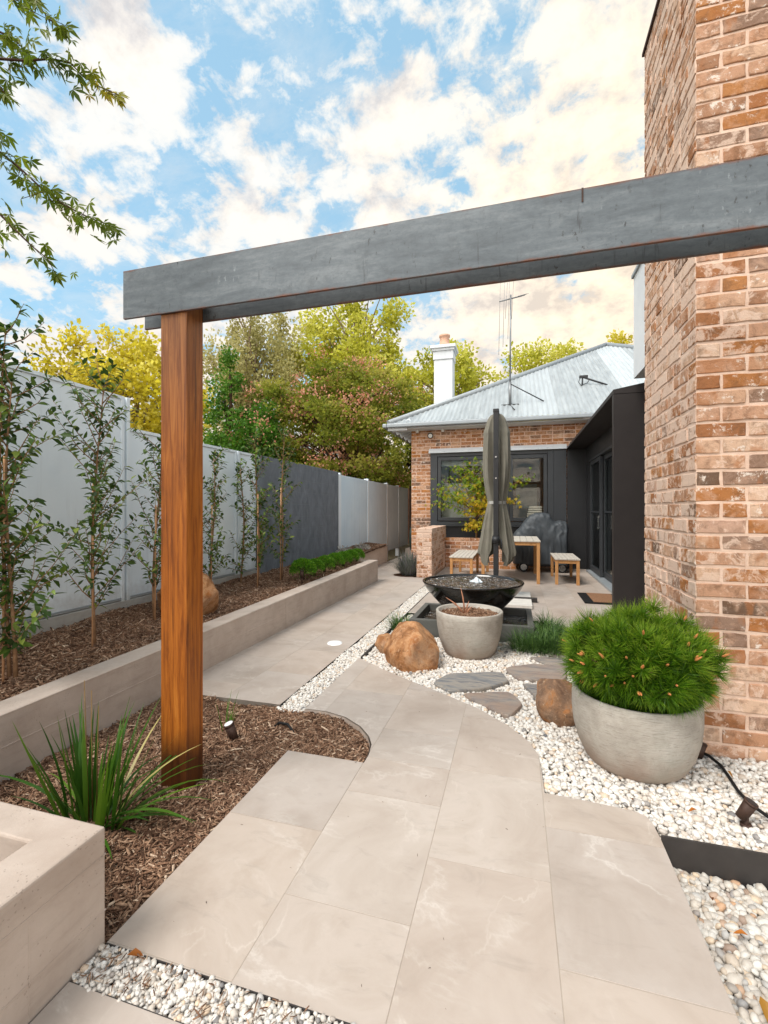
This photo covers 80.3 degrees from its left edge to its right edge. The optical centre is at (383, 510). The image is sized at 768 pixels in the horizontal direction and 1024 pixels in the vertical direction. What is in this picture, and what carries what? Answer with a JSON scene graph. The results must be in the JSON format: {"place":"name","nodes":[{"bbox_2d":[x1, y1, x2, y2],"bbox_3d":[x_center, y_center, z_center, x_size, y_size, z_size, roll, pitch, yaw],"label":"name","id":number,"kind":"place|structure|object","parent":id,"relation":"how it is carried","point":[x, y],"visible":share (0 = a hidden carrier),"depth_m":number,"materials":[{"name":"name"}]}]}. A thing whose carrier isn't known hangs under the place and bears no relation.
{"place":"outdoors","nodes":[
{"label":"outdoors","id":0,"kind":"place"},
{"bbox_2d":[30,982,180,1023],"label":"threshold paving","id":1,"kind":"structure","parent":0,"point":[71,1003],"depth_m":1.18,"materials":[{"name":"stone"}]},
{"bbox_2d":[0,695,370,944],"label":"bark mulch","id":2,"kind":"object","parent":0,"point":[250,763],"visible":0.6,"depth_m":2.26,"materials":[{"name":"brown wood"}]},
{"bbox_2d":[0,680,224,858],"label":"strappy plant","id":3,"kind":"object","parent":2,"relation":"on","point":[94,803],"visible":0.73,"depth_m":1.94,"materials":[{"name":"green plant"}]},
{"bbox_2d":[216,689,240,731],"bbox_3d":[-0.922,1.236,2.796,0.208,0.248,0.250,0,0,16],"label":"lily seedling","id":4,"kind":"object","parent":2,"relation":"on","point":[230,717],"visible":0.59,"depth_m":2.80,"materials":[{"name":"green plant"}]},
{"bbox_2d":[223,720,237,739],"bbox_3d":[-0.879,1.307,2.614,0.082,0.186,0.059,0,0,-29],"label":"garden spotlight","id":5,"kind":"object","parent":2,"relation":"on","point":[230,729],"visible":0.77,"depth_m":2.60,"materials":[{"name":"brown plastic"}]},
{"bbox_2d":[274,721,293,731],"bbox_3d":[-0.609,1.327,2.772,0.185,0.059,0.043,0,0,29],"label":"irrigation hose","id":6,"kind":"object","parent":2,"relation":"on","point":[284,723],"visible":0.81,"depth_m":2.77,"materials":[{"name":"black rubber"}]},
{"bbox_2d":[123,155,767,790],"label":"pergola","id":7,"kind":"object","parent":2,"relation":"on","point":[705,211],"visible":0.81,"depth_m":1.94,"materials":[{"name":"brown wood"}]},
{"bbox_2d":[0,542,386,700],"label":"bark mulch","id":8,"kind":"object","parent":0,"point":[127,628],"visible":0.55,"depth_m":3.55,"materials":[{"name":"brown wood"}]},
{"bbox_2d":[0,298,82,681],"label":"young tree","id":9,"kind":"object","parent":8,"relation":"on","point":[10,615],"visible":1,"depth_m":2.65,"materials":[{"name":"green plant"}]},
{"bbox_2d":[0,0,129,287],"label":"maple tree","id":10,"kind":"object","parent":8,"relation":"on","point":[62,33],"visible":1,"depth_m":1.78,"materials":[{"name":"green plant"}]},
{"bbox_2d":[45,347,157,646],"bbox_3d":[-2.041,-0.112,3.281,0.585,2.184,0.738,0,0,16],"label":"young tree","id":11,"kind":"object","parent":8,"relation":"on","point":[96,504],"visible":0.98,"depth_m":3.27,"materials":[{"name":"green plant"}]},
{"bbox_2d":[124,421,203,619],"bbox_3d":[-1.979,0.103,4.056,0.553,1.734,0.670,0,0,44],"label":"young tree","id":12,"kind":"object","parent":8,"relation":"on","point":[154,581],"visible":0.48,"depth_m":3.97,"materials":[{"name":"green plant"}]},
{"bbox_2d":[157,573,218,614],"bbox_3d":[-1.868,0.863,4.267,0.612,0.572,0.500,0,0,16],"label":"boulder","id":13,"kind":"object","parent":8,"relation":"on","point":[210,598],"visible":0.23,"depth_m":4.22,"materials":[{"name":"brown stone"}]},
{"bbox_2d":[203,445,230,579],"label":"young tree","id":14,"kind":"object","parent":8,"relation":"on","point":[215,505],"visible":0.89,"depth_m":5.07,"materials":[{"name":"green plant"}]},
{"bbox_2d":[216,458,268,583],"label":"young tree","id":15,"kind":"object","parent":8,"relation":"on","point":[237,485],"visible":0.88,"depth_m":5.71,"materials":[{"name":"green plant"}]},
{"bbox_2d":[233,428,284,587],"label":"young tree","id":16,"kind":"object","parent":8,"relation":"on","point":[259,548],"visible":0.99,"depth_m":5.57,"materials":[{"name":"green plant"}]},
{"bbox_2d":[259,426,301,579],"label":"young tree","id":17,"kind":"object","parent":8,"relation":"on","point":[280,515],"visible":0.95,"depth_m":6.10,"materials":[{"name":"green plant"}]},
{"bbox_2d":[289,558,316,578],"bbox_3d":[-1.097,0.790,6.167,0.390,0.309,0.390,0,0,16],"label":"clipped shrub","id":18,"kind":"object","parent":8,"relation":"on","point":[311,568],"visible":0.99,"depth_m":6.09,"materials":[{"name":"green plant"}]},
{"bbox_2d":[305,558,325,576],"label":"clipped shrub","id":19,"kind":"object","parent":8,"relation":"on","point":[317,561],"visible":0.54,"depth_m":6.47,"materials":[{"name":"green plant"}]},
{"bbox_2d":[317,555,334,571],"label":"clipped shrub","id":20,"kind":"object","parent":8,"relation":"on","point":[327,560],"visible":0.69,"depth_m":6.80,"materials":[{"name":"green plant"}]},
{"bbox_2d":[329,552,344,568],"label":"clipped shrub","id":21,"kind":"object","parent":8,"relation":"on","point":[338,557],"visible":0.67,"depth_m":7.19,"materials":[{"name":"green plant"}]},
{"bbox_2d":[336,551,352,565],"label":"clipped shrub","id":22,"kind":"object","parent":8,"relation":"on","point":[349,558],"visible":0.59,"depth_m":7.56,"materials":[{"name":"green plant"}]},
{"bbox_2d":[344,549,359,562],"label":"clipped shrub","id":23,"kind":"object","parent":8,"relation":"on","point":[354,554],"visible":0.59,"depth_m":7.88,"materials":[{"name":"green plant"}]},
{"bbox_2d":[354,548,364,560],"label":"clipped shrub","id":24,"kind":"object","parent":8,"relation":"on","point":[360,551],"visible":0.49,"depth_m":8.21,"materials":[{"name":"green plant"}]},
{"bbox_2d":[353,542,369,549],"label":"silver plant","id":25,"kind":"object","parent":8,"relation":"on","point":[362,547],"visible":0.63,"depth_m":10.00,"materials":[{"name":"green plant"}]},
{"bbox_2d":[0,0,656,472],"label":"sky","id":26,"kind":"structure","parent":0,"point":[243,124],"materials":[{"name":"blue"}]},
{"bbox_2d":[203,554,581,708],"bbox_3d":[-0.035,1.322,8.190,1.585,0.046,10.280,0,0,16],"label":"path","id":27,"kind":"structure","parent":0,"point":[286,677],"depth_m":4.27,"materials":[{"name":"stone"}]},
{"bbox_2d":[327,640,341,645],"bbox_3d":[-0.480,1.294,4.436,0.150,0.011,0.150,0,0,16],"label":"drain cover","id":28,"kind":"object","parent":27,"relation":"on","point":[334,643],"visible":1,"depth_m":4.41,"materials":[{"name":"white plastic"}]},
{"bbox_2d":[361,592,428,658],"bbox_3d":[0.430,1.346,6.214,0.005,0.108,4.580,0,0,16],"label":"steel edging","id":29,"kind":"object","parent":27,"relation":"on","point":[372,646],"visible":0.21,"depth_m":4.81,"materials":[{"name":"black metal"}]},
{"bbox_2d":[394,573,415,576],"bbox_3d":[0.485,1.306,9.081,0.600,0.028,0.480,0,0,16],"label":"soil patch","id":30,"kind":"object","parent":27,"relation":"on","point":[398,574],"visible":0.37,"depth_m":8.98,"materials":[{"name":"brown soil"}]},
{"bbox_2d":[388,551,419,575],"bbox_3d":[0.521,1.026,9.092,1.048,0.547,1.063,0,0,16],"label":"lavender","id":31,"kind":"object","parent":30,"relation":"on","point":[407,565],"visible":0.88,"depth_m":8.92,"materials":[{"name":"grey plant"}]},
{"bbox_2d":[416,525,445,577],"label":"brick pier","id":32,"kind":"structure","parent":27,"relation":"on","point":[430,548],"depth_m":8.79,"materials":[{"name":"brick"}]},
{"bbox_2d":[382,333,644,567],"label":"brick house","id":33,"kind":"structure","parent":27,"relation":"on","point":[539,448],"depth_m":11.00,"materials":[{"name":"brown brick"}]},
{"bbox_2d":[429,449,553,526],"bbox_3d":[2.469,-0.488,10.637,2.830,1.745,0.190,0,0,16],"label":"window","id":34,"kind":"structure","parent":33,"relation":"in","point":[547,455],"depth_m":10.65,"materials":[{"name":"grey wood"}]},
{"bbox_2d":[499,281,543,409],"bbox_3d":[3.223,-4.151,10.745,0.986,3.724,0.715,0,0,-31],"label":"tv antenna","id":35,"kind":"object","parent":33,"relation":"on","point":[510,382],"visible":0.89,"depth_m":10.81,"materials":[{"name":"metal"}]},
{"bbox_2d":[516,484,536,507],"bbox_3d":[3.770,-0.365,12.047,0.530,0.630,0.040,0,0,16],"label":"inner window","id":36,"kind":"structure","parent":33,"relation":"in","point":[528,493],"depth_m":12.03,"materials":[{"name":"grey glass"}]},
{"bbox_2d":[578,375,607,385],"bbox_3d":[5.236,-3.171,11.255,0.801,0.380,0.095,0,0,22],"label":"roof bracket","id":37,"kind":"object","parent":33,"relation":"attached to","point":[584,377],"visible":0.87,"depth_m":11.32,"materials":[{"name":"grey metal"}]},
{"bbox_2d":[567,383,644,612],"bbox_3d":[5.003,-0.045,6.233,3.960,2.890,7.030,0,0,16],"label":"house extension","id":38,"kind":"object","parent":33,"relation":"attached to","point":[605,485],"visible":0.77,"depth_m":5.37,"materials":[{"name":"black metal"}]},
{"bbox_2d":[590,456,602,576],"bbox_3d":[4.189,0.120,9.023,0.080,2.260,1.160,0,0,16],"label":"sliding door","id":39,"kind":"structure","parent":38,"relation":"in","point":[599,571],"depth_m":8.51,"materials":[{"name":"black glass"}]},
{"bbox_2d":[603,451,611,582],"bbox_3d":[3.900,0.120,7.732,0.050,2.260,1.620,0,0,16],"label":"sliding door","id":40,"kind":"structure","parent":38,"relation":"in","point":[606,575],"depth_m":8.44,"materials":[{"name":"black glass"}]},
{"bbox_2d":[631,264,644,378],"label":"wall","id":41,"kind":"structure","parent":38,"relation":"on","point":[638,276],"depth_m":4.96,"materials":[{"name":"white paint"}]},
{"bbox_2d":[405,547,410,554],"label":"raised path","id":42,"kind":"structure","parent":0,"point":[408,550],"depth_m":13.33,"materials":[{"name":"grey concrete"}]},
{"bbox_2d":[409,485,410,534],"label":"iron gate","id":43,"kind":"structure","parent":42,"relation":"on","point":[409,508],"depth_m":15.85,"materials":[{"name":"metal"}]},
{"bbox_2d":[408,488,411,542],"bbox_3d":[1.921,0.225,17.676,6.897,2.150,0.032,0,0,16],"label":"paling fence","id":44,"kind":"object","parent":42,"relation":"on","point":[408,514],"depth_m":17.95,"materials":[{"name":"wood"}]},
{"bbox_2d":[107,658,739,1023],"bbox_3d":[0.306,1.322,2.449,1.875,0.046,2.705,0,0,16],"label":"stone paving","id":45,"kind":"structure","parent":0,"point":[623,914],"depth_m":1.54,"materials":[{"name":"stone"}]},
{"bbox_2d":[387,543,611,570],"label":"ground","id":46,"kind":"structure","parent":0,"point":[392,551],"depth_m":15.65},
{"bbox_2d":[0,801,105,1023],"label":"concrete planter","id":47,"kind":"object","parent":46,"relation":"on","point":[52,903],"visible":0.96,"depth_m":1.24,"materials":[{"name":"concrete"}]},
{"bbox_2d":[21,318,214,439],"bbox_3d":[-10.078,-3.058,17.902,8.244,8.760,6.859,0,0,16],"label":"golden tree","id":48,"kind":"object","parent":46,"relation":"on","point":[147,416],"visible":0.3,"depth_m":16.49,"materials":[{"name":"yellow plant"}]},
{"bbox_2d":[0,362,256,638],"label":"rendered fence","id":49,"kind":"object","parent":46,"relation":"on","point":[56,482],"visible":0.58,"depth_m":3.91,"materials":[{"name":"paint"}]},
{"bbox_2d":[110,980,245,1021],"bbox_3d":[0.676,1.397,0.871,3.184,0.105,0.120,0,0,16],"label":"front drain bed","id":50,"kind":"object","parent":46,"relation":"on","point":[162,998],"depth_m":1.23,"materials":[{"name":"soil"}]},
{"bbox_2d":[69,981,184,1023],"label":"steel edging","id":51,"kind":"object","parent":50,"relation":"on","point":[133,1005],"visible":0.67,"depth_m":1.19,"materials":[{"name":"grey metal"}]},
{"bbox_2d":[71,943,355,1023],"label":"front gravel strip","id":52,"kind":"object","parent":50,"relation":"on","point":[186,1000],"visible":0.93,"depth_m":1.22,"materials":[{"name":"white gravel"}]},
{"bbox_2d":[127,948,142,955],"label":"fallen leaf","id":53,"kind":"object","parent":52,"relation":"on","point":[134,952],"visible":1,"depth_m":1.32,"materials":[{"name":"orange plant"}]},
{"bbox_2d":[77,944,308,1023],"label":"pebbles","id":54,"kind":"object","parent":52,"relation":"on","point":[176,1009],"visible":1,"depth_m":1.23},
{"bbox_2d":[106,942,349,1023],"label":"steel edging","id":55,"kind":"object","parent":50,"relation":"on","point":[205,977],"visible":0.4,"depth_m":1.23,"materials":[{"name":"black metal"}]},
{"bbox_2d":[0,560,377,783],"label":"retaining wall","id":56,"kind":"structure","parent":46,"relation":"on","point":[114,684],"depth_m":2.97,"materials":[{"name":"concrete"}]},
{"bbox_2d":[203,343,254,448],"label":"conifer tree","id":57,"kind":"object","parent":46,"relation":"on","point":[227,358],"visible":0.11,"depth_m":14.86,"materials":[{"name":"green plant"}]},
{"bbox_2d":[203,311,307,436],"bbox_3d":[-6.449,-5.416,23.219,6.145,13.440,4.773,0,0,16],"label":"feathery tree","id":58,"kind":"object","parent":46,"relation":"on","point":[251,352],"visible":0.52,"depth_m":22.61,"materials":[{"name":"green plant"}]},
{"bbox_2d":[218,396,300,462],"bbox_3d":[-4.174,-1.149,14.315,3.086,4.970,2.527,0,0,34],"label":"leafy bush","id":59,"kind":"object","parent":46,"relation":"on","point":[248,431],"visible":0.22,"depth_m":13.84,"materials":[{"name":"green plant"}]},
{"bbox_2d":[256,455,338,572],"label":"block wall","id":60,"kind":"structure","parent":46,"relation":"on","point":[312,505],"depth_m":7.70,"materials":[{"name":"grey paint"}]},
{"bbox_2d":[225,343,431,486],"bbox_3d":[-1.834,-2.101,14.887,6.841,6.902,5.650,0,0,16],"label":"crape myrtle","id":61,"kind":"object","parent":46,"relation":"on","point":[345,422],"visible":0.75,"depth_m":13.92,"materials":[{"name":"green plant"}]},
{"bbox_2d":[305,710,369,762],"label":"paving kerb","id":62,"kind":"structure","parent":46,"relation":"on","point":[353,725],"depth_m":2.82,"materials":[{"name":"concrete"}]},
{"bbox_2d":[283,297,425,476],"bbox_3d":[-1.742,-6.067,25.688,8.351,14.763,7.345,0,0,16],"label":"plane tree","id":63,"kind":"object","parent":46,"relation":"on","point":[355,344],"visible":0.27,"depth_m":24.72,"materials":[{"name":"yellow plant"}]},
{"bbox_2d":[354,546,386,564],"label":"retaining wall","id":64,"kind":"structure","parent":46,"relation":"on","point":[379,555],"depth_m":10.67,"materials":[{"name":"concrete"}]},
{"bbox_2d":[339,473,407,559],"bbox_3d":[-0.131,0.355,12.586,0.135,2.290,6.785,0,0,16],"label":"rendered fence","id":65,"kind":"object","parent":46,"relation":"on","point":[372,512],"visible":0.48,"depth_m":11.90,"materials":[{"name":"white paint"}]},
{"bbox_2d":[373,434,411,487],"bbox_3d":[0.883,-1.383,19.947,4.623,5.422,3.425,0,0,16],"label":"leafy bush","id":66,"kind":"object","parent":46,"relation":"on","point":[397,458],"visible":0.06,"depth_m":19.25,"materials":[{"name":"green plant"}]},
{"bbox_2d":[389,338,499,433],"bbox_3d":[2.970,-3.627,22.412,5.236,9.877,4.682,0,0,34],"label":"plane tree","id":67,"kind":"object","parent":46,"relation":"on","point":[467,377],"visible":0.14,"depth_m":21.74,"materials":[{"name":"yellow plant"}]},
{"bbox_2d":[491,336,586,419],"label":"plane tree","id":68,"kind":"object","parent":46,"relation":"on","point":[531,355],"visible":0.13,"depth_m":29.21,"materials":[{"name":"yellow plant"}]},
{"bbox_2d":[590,329,633,412],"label":"plane tree","id":69,"kind":"object","parent":46,"relation":"on","point":[616,338],"visible":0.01,"depth_m":28.11,"materials":[{"name":"yellow plant"}]},
{"bbox_2d":[642,0,767,762],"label":"brick wall","id":70,"kind":"structure","parent":46,"relation":"on","point":[706,383],"depth_m":2.44,"materials":[{"name":"orange brick"}]},
{"bbox_2d":[661,835,767,889],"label":"steel edging","id":71,"kind":"object","parent":46,"relation":"on","point":[744,867],"visible":0.45,"depth_m":1.75,"materials":[{"name":"black metal"}]},
{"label":"lower gravel bed","id":72,"kind":"structure","parent":46,"relation":"on","visible":0},
{"bbox_2d":[673,867,767,1023],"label":"gravel","id":73,"kind":"structure","parent":72,"relation":"on","point":[740,962],"depth_m":1.51,"materials":[{"name":"white gravel"}]},
{"bbox_2d":[734,929,746,934],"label":"fallen leaf","id":74,"kind":"object","parent":73,"relation":"on","point":[740,931],"visible":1,"depth_m":1.48,"materials":[{"name":"orange plant"}]},
{"bbox_2d":[759,996,767,1021],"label":"fallen leaf","id":75,"kind":"object","parent":73,"relation":"on","point":[763,1004],"visible":1,"depth_m":1.25,"materials":[{"name":"orange plant"}]},
{"bbox_2d":[408,567,611,656],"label":"patio paving","id":76,"kind":"structure","parent":0,"point":[559,600],"depth_m":7.26,"materials":[{"name":"stone"}]},
{"bbox_2d":[449,550,478,573],"bbox_3d":[1.588,1.070,8.883,0.424,0.460,1.450,0,0,16],"label":"garden bench","id":77,"kind":"object","parent":76,"relation":"on","point":[460,556],"visible":0.94,"depth_m":8.41,"materials":[{"name":"brown wood"}]},
{"bbox_2d":[445,537,515,569],"bbox_3d":[2.210,1.014,10.391,1.556,0.772,0.507,0,0,16],"label":"brick planter","id":78,"kind":"object","parent":76,"relation":"on","point":[453,545],"visible":0.4,"depth_m":10.24,"materials":[{"name":"brick"}]},
{"bbox_2d":[425,457,534,537],"bbox_3d":[2.107,-0.209,10.193,2.433,2.021,0.824,0,0,16],"label":"maple","id":79,"kind":"object","parent":78,"relation":"in","point":[461,500],"visible":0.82,"depth_m":10.23,"materials":[{"name":"green plant"}]},
{"bbox_2d":[478,408,536,608],"bbox_3d":[1.618,-0.068,6.558,1.120,2.734,1.120,0,0,16],"label":"patio umbrella","id":80,"kind":"object","parent":76,"relation":"on","point":[496,532],"visible":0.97,"depth_m":6.51,"materials":[{"name":"fabric"}]},
{"bbox_2d":[481,536,540,583],"bbox_3d":[2.446,0.920,8.791,1.024,0.760,1.450,0,0,16],"label":"outdoor table","id":81,"kind":"object","parent":76,"relation":"on","point":[534,541],"visible":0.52,"depth_m":8.09,"materials":[{"name":"brown wood"}]},
{"bbox_2d":[513,512,568,572],"bbox_3d":[3.332,0.672,9.732,1.129,1.245,0.711,0,0,16],"label":"barbecue","id":82,"kind":"object","parent":76,"relation":"on","point":[548,531],"visible":0.9,"depth_m":9.44,"materials":[{"name":"plastic"}]},
{"bbox_2d":[499,608,586,657],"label":"grass","id":83,"kind":"structure","parent":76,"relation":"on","point":[546,638],"depth_m":4.28,"materials":[{"name":"green plant"}]},
{"bbox_2d":[550,553,579,585],"bbox_3d":[3.329,1.073,8.407,0.414,0.455,1.100,0,0,16],"label":"bench","id":84,"kind":"object","parent":76,"relation":"on","point":[571,559],"visible":1,"depth_m":7.94,"materials":[{"name":"brown wood"}]},
{"bbox_2d":[577,592,611,604],"bbox_3d":[3.139,1.285,6.646,0.490,0.022,0.810,0,0,16],"label":"door mat","id":85,"kind":"object","parent":76,"relation":"on","point":[596,598],"depth_m":6.61,"materials":[{"name":"brown fabric"}]},
{"bbox_2d":[362,615,767,852],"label":"gravel","id":86,"kind":"structure","parent":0,"point":[704,784],"depth_m":2.21,"materials":[{"name":"white gravel"}]},
{"bbox_2d":[375,633,390,653],"bbox_3d":[0.012,1.275,4.252,0.238,0.213,0.212,0,0,43],"label":"boulder","id":87,"kind":"object","parent":86,"relation":"on","point":[381,640],"visible":0.53,"depth_m":4.18,"materials":[{"name":"brown stone"}]},
{"bbox_2d":[381,611,413,629],"bbox_3d":[0.196,1.205,4.984,0.550,0.230,0.552,0,0,33],"label":"grass tuft","id":88,"kind":"object","parent":86,"relation":"on","point":[394,623],"visible":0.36,"depth_m":5.04,"materials":[{"name":"green plant"}]},
{"bbox_2d":[384,621,438,672],"bbox_3d":[0.234,1.278,3.945,0.474,0.602,0.526,0,0,-6],"label":"boulder","id":89,"kind":"object","parent":86,"relation":"on","point":[411,646],"visible":0.77,"depth_m":3.74,"materials":[{"name":"brown stone"}]},
{"bbox_2d":[436,603,502,659],"bbox_3d":[0.785,1.124,4.197,0.608,0.412,0.608,0,0,16],"label":"plant pot","id":90,"kind":"object","parent":86,"relation":"on","point":[474,632],"visible":0.92,"depth_m":3.97,"materials":[{"name":"concrete"}]},
{"bbox_2d":[447,590,470,612],"bbox_3d":[0.698,0.842,4.245,0.251,0.244,0.018,0,0,16],"label":"dry plant","id":91,"kind":"object","parent":90,"relation":"on","point":[455,604],"visible":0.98,"depth_m":4.23,"materials":[{"name":"brown plant"}]},
{"bbox_2d":[434,672,508,693],"bbox_3d":[0.669,1.317,3.451,0.594,0.066,0.330,0,0,-11],"label":"flagstone","id":92,"kind":"object","parent":86,"relation":"on","point":[451,683],"visible":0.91,"depth_m":3.41,"materials":[{"name":"stone"}]},
{"bbox_2d":[410,603,533,642],"bbox_3d":[0.994,1.285,5.063,1.255,0.270,0.880,0,0,16],"label":"water basin","id":93,"kind":"object","parent":86,"relation":"on","point":[424,615],"visible":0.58,"depth_m":4.97,"materials":[{"name":"concrete"}]},
{"bbox_2d":[422,574,523,608],"bbox_3d":[0.988,0.981,5.085,1.112,0.468,1.112,0,0,16],"label":"water bowl","id":94,"kind":"object","parent":93,"relation":"on","point":[500,592],"visible":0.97,"depth_m":4.80,"materials":[{"name":"metal"}]},
{"bbox_2d":[465,691,521,718],"bbox_3d":[0.784,1.317,3.099,0.301,0.065,0.400,0,0,-33],"label":"flagstone","id":95,"kind":"object","parent":86,"relation":"on","point":[505,705],"visible":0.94,"depth_m":3.06,"materials":[{"name":"stone"}]},
{"bbox_2d":[524,684,536,699],"bbox_3d":[1.131,1.318,3.257,0.183,0.064,0.254,0,0,-6],"label":"flagstone","id":96,"kind":"object","parent":86,"relation":"on","point":[531,689],"visible":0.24,"depth_m":3.28,"materials":[{"name":"stone"}]},
{"bbox_2d":[506,664,566,682],"bbox_3d":[1.217,1.317,3.636,0.473,0.066,0.391,0,0,16],"label":"flagstone","id":97,"kind":"object","parent":86,"relation":"on","point":[532,673],"visible":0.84,"depth_m":3.61,"materials":[{"name":"stone"}]},
{"bbox_2d":[530,657,566,666],"bbox_3d":[1.469,1.318,3.871,0.393,0.064,0.232,0,0,6],"label":"flagstone","id":98,"kind":"object","parent":86,"relation":"on","point":[553,661],"visible":0.47,"depth_m":3.89,"materials":[{"name":"stone"}]},
{"bbox_2d":[536,678,574,727],"bbox_3d":[1.161,1.242,2.896,0.378,0.329,0.349,0,0,16],"label":"boulder","id":99,"kind":"object","parent":86,"relation":"on","point":[554,700],"visible":0.62,"depth_m":2.81,"materials":[{"name":"brown stone"}]},
{"bbox_2d":[572,678,703,784],"bbox_3d":[1.319,1.144,2.401,0.608,0.392,0.608,0,0,16],"label":"plant pot","id":100,"kind":"object","parent":86,"relation":"on","point":[645,747],"visible":0.67,"depth_m":2.15,"materials":[{"name":"concrete"}]},
{"bbox_2d":[557,591,738,723],"bbox_3d":[1.304,0.719,2.336,0.819,0.621,0.790,0,0,16],"label":"dwarf pine","id":101,"kind":"object","parent":100,"relation":"on","point":[620,649],"visible":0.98,"depth_m":2.17,"materials":[{"name":"green plant"}]},
{"bbox_2d":[698,742,707,758],"bbox_3d":[1.668,1.298,2.401,0.073,0.163,0.049,0,0,-8],"label":"garden spotlight","id":102,"kind":"object","parent":86,"relation":"on","point":[702,750],"visible":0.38,"depth_m":2.38,"materials":[{"name":"brown metal"}]},
{"bbox_2d":[704,753,767,817],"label":"cable","id":103,"kind":"object","parent":86,"relation":"on","point":[742,795],"visible":0.81,"depth_m":2.16,"materials":[{"name":"black rubber"}]},
{"bbox_2d":[735,797,758,828],"bbox_3d":[1.514,1.286,1.897,0.077,0.168,0.056,0,0,16],"label":"garden spotlight","id":104,"kind":"object","parent":86,"relation":"on","point":[747,809],"visible":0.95,"depth_m":1.89,"materials":[{"name":"brown metal"}]},
{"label":"drain bed","id":105,"kind":"structure","parent":0,"visible":0},
{"bbox_2d":[276,586,428,712],"bbox_3d":[0.190,1.319,5.763,0.230,0.055,5.809,0,0,16],"label":"gravel strip","id":106,"kind":"object","parent":105,"relation":"on","point":[307,694],"visible":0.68,"depth_m":3.87,"materials":[{"name":"white gravel"}]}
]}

